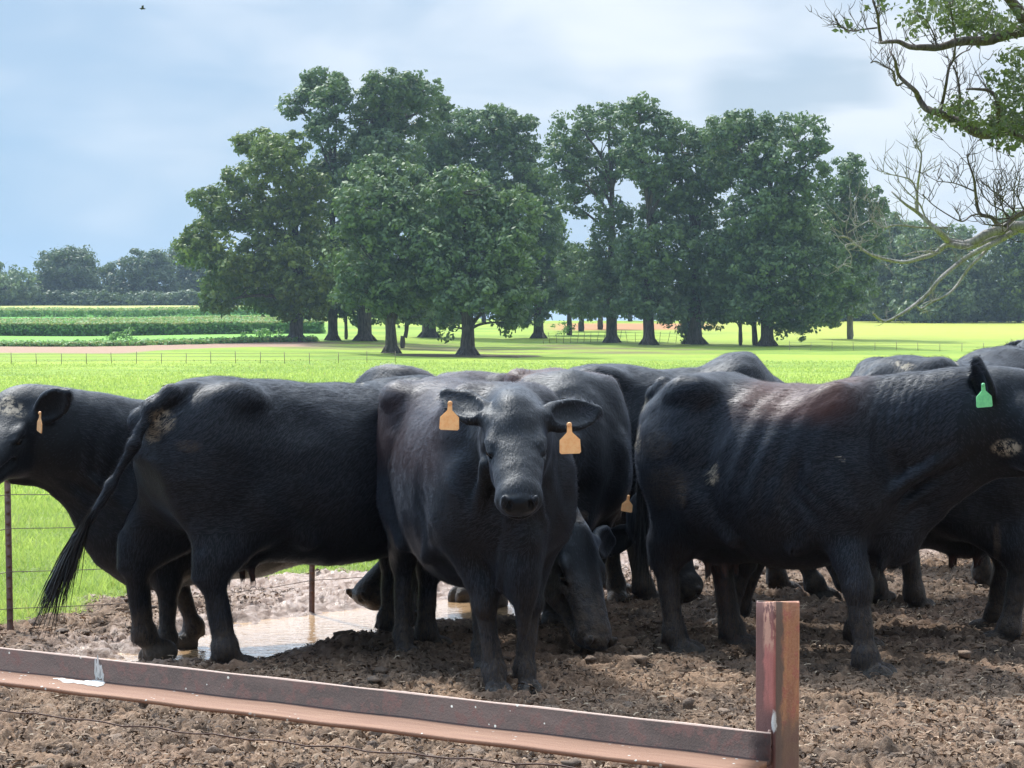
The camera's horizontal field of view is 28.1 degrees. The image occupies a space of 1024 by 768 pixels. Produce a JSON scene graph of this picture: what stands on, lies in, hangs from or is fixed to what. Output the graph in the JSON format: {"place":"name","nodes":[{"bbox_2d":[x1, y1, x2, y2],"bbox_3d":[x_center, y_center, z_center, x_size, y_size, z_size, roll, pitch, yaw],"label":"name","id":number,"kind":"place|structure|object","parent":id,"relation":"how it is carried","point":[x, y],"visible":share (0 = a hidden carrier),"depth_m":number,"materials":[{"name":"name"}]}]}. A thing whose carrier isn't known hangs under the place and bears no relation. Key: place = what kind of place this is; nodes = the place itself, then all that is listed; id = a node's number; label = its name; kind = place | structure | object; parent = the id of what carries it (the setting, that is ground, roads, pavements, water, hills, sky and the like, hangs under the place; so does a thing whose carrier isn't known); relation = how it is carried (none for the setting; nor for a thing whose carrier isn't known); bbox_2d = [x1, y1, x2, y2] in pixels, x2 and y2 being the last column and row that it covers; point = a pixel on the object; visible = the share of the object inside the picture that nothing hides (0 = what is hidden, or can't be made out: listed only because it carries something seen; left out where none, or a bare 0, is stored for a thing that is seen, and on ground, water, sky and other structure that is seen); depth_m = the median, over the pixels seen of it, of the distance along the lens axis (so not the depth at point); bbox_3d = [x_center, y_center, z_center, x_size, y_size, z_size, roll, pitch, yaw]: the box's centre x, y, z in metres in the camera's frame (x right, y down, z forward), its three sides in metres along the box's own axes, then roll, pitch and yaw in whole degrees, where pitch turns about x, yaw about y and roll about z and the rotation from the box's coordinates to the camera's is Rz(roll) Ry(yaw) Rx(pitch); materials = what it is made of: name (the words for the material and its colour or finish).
{"place":"outdoors","nodes":[
{"label":"outdoors","id":0,"kind":"place"},
{"bbox_2d":[0,305,1023,623],"bbox_3d":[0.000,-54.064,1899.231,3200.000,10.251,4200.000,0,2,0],"label":"ground","id":1,"kind":"structure","parent":0,"point":[956,341],"depth_m":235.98,"materials":[{"name":"green plant"}]},
{"bbox_2d":[0,261,47,305],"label":"distant tree","id":2,"kind":"object","parent":1,"relation":"on","point":[17,289],"visible":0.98,"depth_m":540.79,"materials":[{"name":"green plant"}]},
{"bbox_2d":[30,244,109,301],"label":"distant tree","id":3,"kind":"object","parent":1,"relation":"on","point":[77,268],"visible":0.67,"depth_m":555.47,"materials":[{"name":"green plant"}]},
{"bbox_2d":[91,261,127,305],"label":"distant tree","id":4,"kind":"object","parent":1,"relation":"on","point":[110,267],"visible":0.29,"depth_m":572.21,"materials":[{"name":"green plant"}]},
{"bbox_2d":[100,327,137,340],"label":"weed bush","id":5,"kind":"object","parent":1,"relation":"on","point":[116,336],"visible":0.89,"depth_m":237.48,"materials":[{"name":"green plant"}]},
{"bbox_2d":[4,288,249,305],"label":"undergrowth brush","id":6,"kind":"object","parent":1,"relation":"on","point":[107,298],"visible":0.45,"depth_m":545.38,"materials":[{"name":"green plant"}]},
{"bbox_2d":[0,305,265,316],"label":"corn crop","id":7,"kind":"object","parent":1,"relation":"on","point":[90,311],"visible":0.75,"depth_m":423.29,"materials":[{"name":"green plant"}]},
{"bbox_2d":[108,248,184,305],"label":"distant tree","id":8,"kind":"object","parent":1,"relation":"on","point":[148,271],"visible":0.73,"depth_m":565.49,"materials":[{"name":"green plant"}]},
{"bbox_2d":[0,334,318,346],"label":"corn crop","id":9,"kind":"object","parent":1,"relation":"on","point":[96,342],"visible":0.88,"depth_m":238.00,"materials":[{"name":"green plant"}]},
{"bbox_2d":[0,314,325,335],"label":"corn crop","id":10,"kind":"object","parent":1,"relation":"on","point":[153,325],"visible":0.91,"depth_m":296.77,"materials":[{"name":"green plant"}]},
{"bbox_2d":[164,247,216,300],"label":"distant tree","id":11,"kind":"object","parent":1,"relation":"on","point":[187,277],"visible":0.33,"depth_m":575.84,"materials":[{"name":"green plant"}]},
{"bbox_2d":[11,351,395,363],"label":"field fence","id":12,"kind":"object","parent":1,"relation":"on","point":[210,356],"visible":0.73,"depth_m":181.37,"materials":[{"name":"brown"}]},
{"bbox_2d":[170,126,351,341],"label":"oak tree","id":13,"kind":"object","parent":1,"relation":"on","point":[235,276],"visible":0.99,"depth_m":251.05,"materials":[{"name":"green plant"}]},
{"bbox_2d":[240,328,284,336],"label":"weed bush","id":14,"kind":"object","parent":1,"relation":"on","point":[259,332],"visible":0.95,"depth_m":261.86,"materials":[{"name":"green plant"}]},
{"bbox_2d":[0,480,624,629],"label":"wire fence","id":15,"kind":"object","parent":1,"relation":"on","point":[8,548],"visible":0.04,"depth_m":10.53,"materials":[{"name":"metal"}]},
{"bbox_2d":[274,66,357,340],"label":"oak tree","id":16,"kind":"object","parent":1,"relation":"on","point":[335,89],"visible":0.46,"depth_m":260.55,"materials":[{"name":"green plant"}]},
{"bbox_2d":[344,316,347,338],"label":"oak tree","id":17,"kind":"object","parent":1,"relation":"on","point":[345,330],"visible":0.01,"depth_m":267.72,"materials":[{"name":"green plant"}]},
{"bbox_2d":[318,150,446,353],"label":"oak tree","id":18,"kind":"object","parent":1,"relation":"on","point":[374,285],"visible":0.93,"depth_m":209.32,"materials":[{"name":"green plant"}]},
{"bbox_2d":[323,67,454,340],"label":"oak tree","id":19,"kind":"object","parent":1,"relation":"on","point":[389,101],"visible":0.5,"depth_m":258.90,"materials":[{"name":"green plant"}]},
{"bbox_2d":[378,282,434,347],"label":"oak tree","id":20,"kind":"object","parent":1,"relation":"on","point":[417,317],"visible":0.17,"depth_m":234.23,"materials":[{"name":"green plant"}]},
{"bbox_2d":[402,105,506,337],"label":"oak tree","id":21,"kind":"object","parent":1,"relation":"on","point":[444,150],"visible":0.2,"depth_m":282.95,"materials":[{"name":"green plant"}]},
{"bbox_2d":[400,163,551,354],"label":"oak tree","id":22,"kind":"object","parent":1,"relation":"on","point":[467,286],"visible":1,"depth_m":206.63,"materials":[{"name":"green plant"}]},
{"bbox_2d":[473,286,520,321],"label":"tree","id":23,"kind":"object","parent":1,"relation":"on","point":[483,317],"visible":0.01,"depth_m":418.75,"materials":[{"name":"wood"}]},
{"bbox_2d":[0,509,1023,767],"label":"mud","id":24,"kind":"structure","parent":1,"relation":"on","point":[332,597],"depth_m":9.10,"materials":[{"name":"brown soil"}]},
{"bbox_2d":[0,383,415,660],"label":"black cow","id":25,"kind":"object","parent":24,"relation":"on","point":[62,445],"visible":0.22,"depth_m":9.91},
{"bbox_2d":[25,373,452,664],"bbox_3d":[-0.985,0.638,10.035,2.930,1.396,0.970,-1,2,-30],"label":"black cow","id":26,"kind":"object","parent":24,"relation":"on","point":[236,474],"visible":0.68,"depth_m":9.53},
{"bbox_2d":[104,599,514,661],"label":"puddle","id":27,"kind":"object","parent":24,"relation":"on","point":[283,634],"visible":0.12,"depth_m":11.10,"materials":[{"name":"liquid"}]},
{"bbox_2d":[344,363,507,626],"bbox_3d":[-0.451,0.595,11.606,0.975,1.456,1.856,0,2,14],"label":"black cow","id":28,"kind":"object","parent":24,"relation":"on","point":[365,592],"visible":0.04,"depth_m":11.27},
{"bbox_2d":[376,375,603,694],"bbox_3d":[-0.180,0.664,9.174,0.819,1.392,2.328,-1,2,-19],"label":"black cow","id":29,"kind":"object","parent":24,"relation":"on","point":[477,490],"visible":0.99,"depth_m":8.77},
{"bbox_2d":[0,552,1023,767],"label":"dirt clods","id":30,"kind":"object","parent":24,"relation":"on","point":[687,703],"visible":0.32,"depth_m":8.46,"materials":[{"name":"brown soil"}]},
{"bbox_2d":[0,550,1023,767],"bbox_3d":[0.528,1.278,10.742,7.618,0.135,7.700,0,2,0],"label":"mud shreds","id":31,"kind":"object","parent":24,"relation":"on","point":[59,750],"visible":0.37,"depth_m":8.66,"materials":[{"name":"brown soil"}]},
{"bbox_2d":[502,366,634,650],"bbox_3d":[0.278,0.607,10.943,0.790,1.409,2.834,0,2,1],"label":"black cow","id":32,"kind":"object","parent":24,"relation":"on","point":[575,602],"visible":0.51,"depth_m":10.38},
{"bbox_2d":[568,349,841,600],"bbox_3d":[1.053,0.539,11.907,2.059,1.491,0.835,0,2,-1],"label":"black cow","id":33,"kind":"object","parent":24,"relation":"on","point":[636,381],"visible":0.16,"depth_m":11.70},
{"bbox_2d":[756,600,799,767],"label":"tube post","id":34,"kind":"object","parent":24,"relation":"on","point":[777,669],"visible":0.97,"depth_m":5.24,"materials":[{"name":"metal"}]},
{"bbox_2d":[0,709,575,767],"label":"wire","id":35,"kind":"object","parent":34,"relation":"attached to","point":[296,743],"visible":1,"depth_m":6.01,"materials":[{"name":"grey metal"}]},
{"bbox_2d":[0,647,770,767],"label":"steel rail","id":36,"kind":"object","parent":34,"relation":"attached to","point":[616,738],"visible":1,"depth_m":5.72,"materials":[{"name":"brown metal"}]},
{"bbox_2d":[602,381,1023,640],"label":"black cow","id":37,"kind":"object","parent":24,"relation":"on","point":[987,520],"visible":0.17,"depth_m":10.16},
{"bbox_2d":[623,353,1023,678],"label":"black cow","id":38,"kind":"object","parent":24,"relation":"on","point":[860,484],"visible":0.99,"depth_m":9.38},
{"bbox_2d":[847,339,1023,607],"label":"black cow","id":39,"kind":"object","parent":24,"relation":"on","point":[1009,354],"visible":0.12,"depth_m":11.49},
{"bbox_2d":[452,102,581,337],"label":"oak tree","id":40,"kind":"object","parent":1,"relation":"on","point":[504,136],"visible":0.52,"depth_m":280.27,"materials":[{"name":"green plant"}]},
{"bbox_2d":[550,320,575,335],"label":"weed bush","id":41,"kind":"object","parent":1,"relation":"on","point":[565,328],"visible":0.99,"depth_m":300.03,"materials":[{"name":"green plant"}]},
{"bbox_2d":[544,215,596,334],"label":"oak tree","id":42,"kind":"object","parent":1,"relation":"on","point":[564,249],"visible":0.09,"depth_m":299.49,"materials":[{"name":"green plant"}]},
{"bbox_2d":[552,260,605,330],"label":"tree","id":43,"kind":"object","parent":1,"relation":"on","point":[581,325],"visible":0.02,"depth_m":329.44,"materials":[{"name":"green plant"}]},
{"bbox_2d":[532,100,654,342],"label":"oak tree","id":44,"kind":"object","parent":1,"relation":"on","point":[577,160],"visible":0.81,"depth_m":263.27,"materials":[{"name":"green plant"}]},
{"bbox_2d":[597,285,621,329],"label":"tree","id":45,"kind":"object","parent":1,"relation":"on","point":[600,324],"depth_m":344.46,"materials":[{"name":"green plant"}]},
{"bbox_2d":[543,331,676,342],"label":"field fence","id":46,"kind":"object","parent":1,"relation":"on","point":[584,335],"visible":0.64,"depth_m":265.60,"materials":[{"name":"brown"}]},
{"bbox_2d":[617,289,677,320],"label":"tree","id":47,"kind":"object","parent":1,"relation":"on","point":[630,317],"visible":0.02,"depth_m":448.00,"materials":[{"name":"green wood"}]},
{"bbox_2d":[607,91,705,344],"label":"oak tree","id":48,"kind":"object","parent":1,"relation":"on","point":[656,272],"visible":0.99,"depth_m":255.95,"materials":[{"name":"green plant"}]},
{"bbox_2d":[656,121,730,344],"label":"oak tree","id":49,"kind":"object","parent":1,"relation":"on","point":[698,291],"visible":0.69,"depth_m":257.97,"materials":[{"name":"green plant"}]},
{"bbox_2d":[701,234,759,344],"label":"oak tree","id":50,"kind":"object","parent":1,"relation":"on","point":[715,302],"visible":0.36,"depth_m":255.27,"materials":[{"name":"green plant"}]},
{"bbox_2d":[727,228,784,344],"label":"oak tree","id":51,"kind":"object","parent":1,"relation":"on","point":[754,336],"visible":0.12,"depth_m":255.61,"materials":[{"name":"green plant"}]},
{"bbox_2d":[698,108,858,345],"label":"oak tree","id":52,"kind":"object","parent":1,"relation":"on","point":[779,222],"visible":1,"depth_m":250.51,"materials":[{"name":"green plant"}]},
{"bbox_2d":[757,264,845,320],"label":"tree","id":53,"kind":"object","parent":1,"relation":"on","point":[790,293],"visible":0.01,"depth_m":445.36,"materials":[{"name":"green plant"}]},
{"bbox_2d":[812,152,891,338],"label":"oak tree","id":54,"kind":"object","parent":1,"relation":"on","point":[854,293],"visible":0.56,"depth_m":280.19,"materials":[{"name":"green plant"}]},
{"bbox_2d":[789,341,983,350],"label":"field fence","id":55,"kind":"object","parent":1,"relation":"on","point":[896,345],"visible":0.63,"depth_m":232.50,"materials":[{"name":"brown"}]},
{"bbox_2d":[855,211,937,321],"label":"tree","id":56,"kind":"object","parent":1,"relation":"on","point":[874,304],"visible":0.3,"depth_m":426.84,"materials":[{"name":"green plant"}]},
{"bbox_2d":[806,0,1023,325],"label":"overhanging tree","id":57,"kind":"object","parent":1,"relation":"on","point":[999,124],"visible":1,"depth_m":29.27,"materials":[{"name":"green plant"}]},
{"bbox_2d":[828,306,1023,321],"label":"undergrowth brush","id":58,"kind":"object","parent":1,"relation":"on","point":[867,317],"visible":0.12,"depth_m":447.06,"materials":[{"name":"green plant"}]},
{"bbox_2d":[882,220,978,322],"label":"tree","id":59,"kind":"object","parent":1,"relation":"on","point":[947,312],"visible":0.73,"depth_m":417.42,"materials":[{"name":"green plant"}]},
{"bbox_2d":[941,243,1023,322],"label":"tree","id":60,"kind":"object","parent":1,"relation":"on","point":[984,271],"visible":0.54,"depth_m":424.99,"materials":[{"name":"green plant"}]},
{"bbox_2d":[975,206,1023,322],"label":"tree","id":61,"kind":"object","parent":1,"relation":"on","point":[1011,275],"visible":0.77,"depth_m":421.97,"materials":[{"name":"green plant"}]},
{"bbox_2d":[0,0,1023,320],"label":"sky","id":62,"kind":"structure","parent":0,"point":[112,111],"materials":[{"name":"blue"}]}
]}

